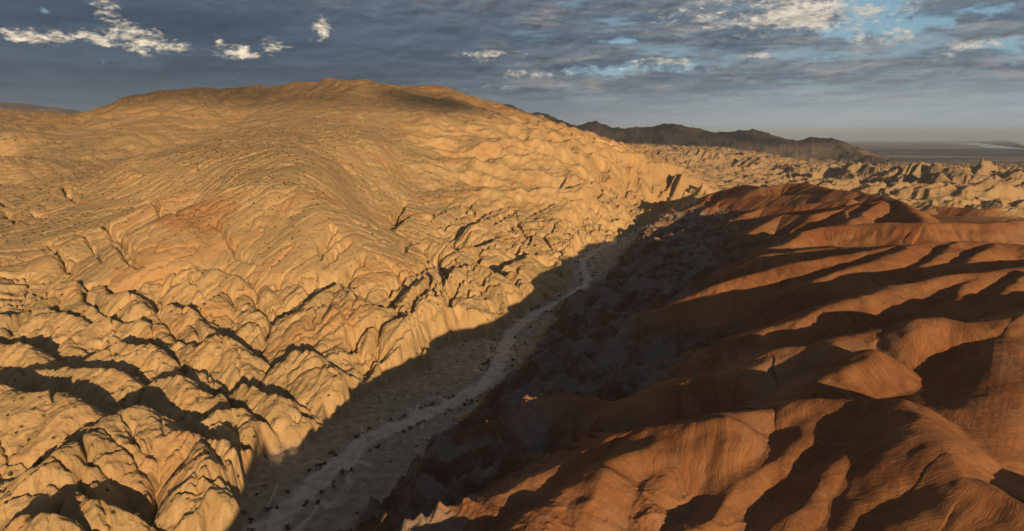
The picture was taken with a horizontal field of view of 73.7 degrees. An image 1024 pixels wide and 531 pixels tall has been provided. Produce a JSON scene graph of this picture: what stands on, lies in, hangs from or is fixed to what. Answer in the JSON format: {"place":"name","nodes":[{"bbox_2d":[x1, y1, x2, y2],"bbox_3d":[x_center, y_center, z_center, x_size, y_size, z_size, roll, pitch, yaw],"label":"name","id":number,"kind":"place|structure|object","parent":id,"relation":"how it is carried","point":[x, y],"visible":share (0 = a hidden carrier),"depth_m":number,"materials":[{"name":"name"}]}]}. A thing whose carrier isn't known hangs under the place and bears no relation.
{"place":"outdoors","nodes":[
{"label":"outdoors","id":0,"kind":"place"},
{"bbox_2d":[0,78,680,146],"bbox_3d":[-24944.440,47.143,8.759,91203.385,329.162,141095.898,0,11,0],"label":"mountain","id":1,"kind":"structure","parent":0,"point":[495,120],"depth_m":1049.13,"materials":[{"name":"beige stone"}]},
{"bbox_2d":[230,216,658,530],"bbox_3d":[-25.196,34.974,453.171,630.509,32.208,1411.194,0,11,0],"label":"dry wash","id":2,"kind":"object","parent":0,"point":[278,472],"visible":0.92,"depth_m":284.99},
{"bbox_2d":[0,102,905,165],"bbox_3d":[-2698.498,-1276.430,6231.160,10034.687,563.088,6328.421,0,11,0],"label":"distant hills","id":3,"kind":"structure","parent":0,"point":[816,149],"depth_m":4045.64,"materials":[{"name":"stone"}]},
{"bbox_2d":[0,110,1023,530],"bbox_3d":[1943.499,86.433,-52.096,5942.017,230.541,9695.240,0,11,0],"label":"golden badlands","id":4,"kind":"structure","parent":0,"point":[576,188],"depth_m":434.64,"materials":[{"name":"beige stone"}]},
{"bbox_2d":[0,79,715,490],"bbox_3d":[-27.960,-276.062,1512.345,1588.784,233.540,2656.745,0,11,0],"label":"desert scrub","id":5,"kind":"object","parent":4,"relation":"on","point":[254,207],"visible":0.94,"depth_m":571.44,"materials":[{"name":"brown plant"}]},
{"bbox_2d":[0,0,1023,140],"label":"sky","id":6,"kind":"structure","parent":0,"point":[842,70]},
{"bbox_2d":[339,183,1023,530],"bbox_3d":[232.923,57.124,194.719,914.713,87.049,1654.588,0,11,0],"label":"red hills","id":7,"kind":"structure","parent":0,"point":[797,357],"depth_m":208.04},
{"bbox_2d":[844,141,1023,164],"bbox_3d":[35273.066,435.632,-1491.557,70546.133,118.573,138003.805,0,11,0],"label":"desert plain","id":8,"kind":"structure","parent":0,"point":[942,152],"depth_m":9694.21,"materials":[{"name":"grey sand"}]},
{"bbox_2d":[944,140,1023,148],"bbox_3d":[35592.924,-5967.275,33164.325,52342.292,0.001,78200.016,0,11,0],"label":"lake","id":9,"kind":"structure","parent":0,"point":[1006,144],"depth_m":22854.85,"materials":[{"name":"grey liquid"}]}
]}

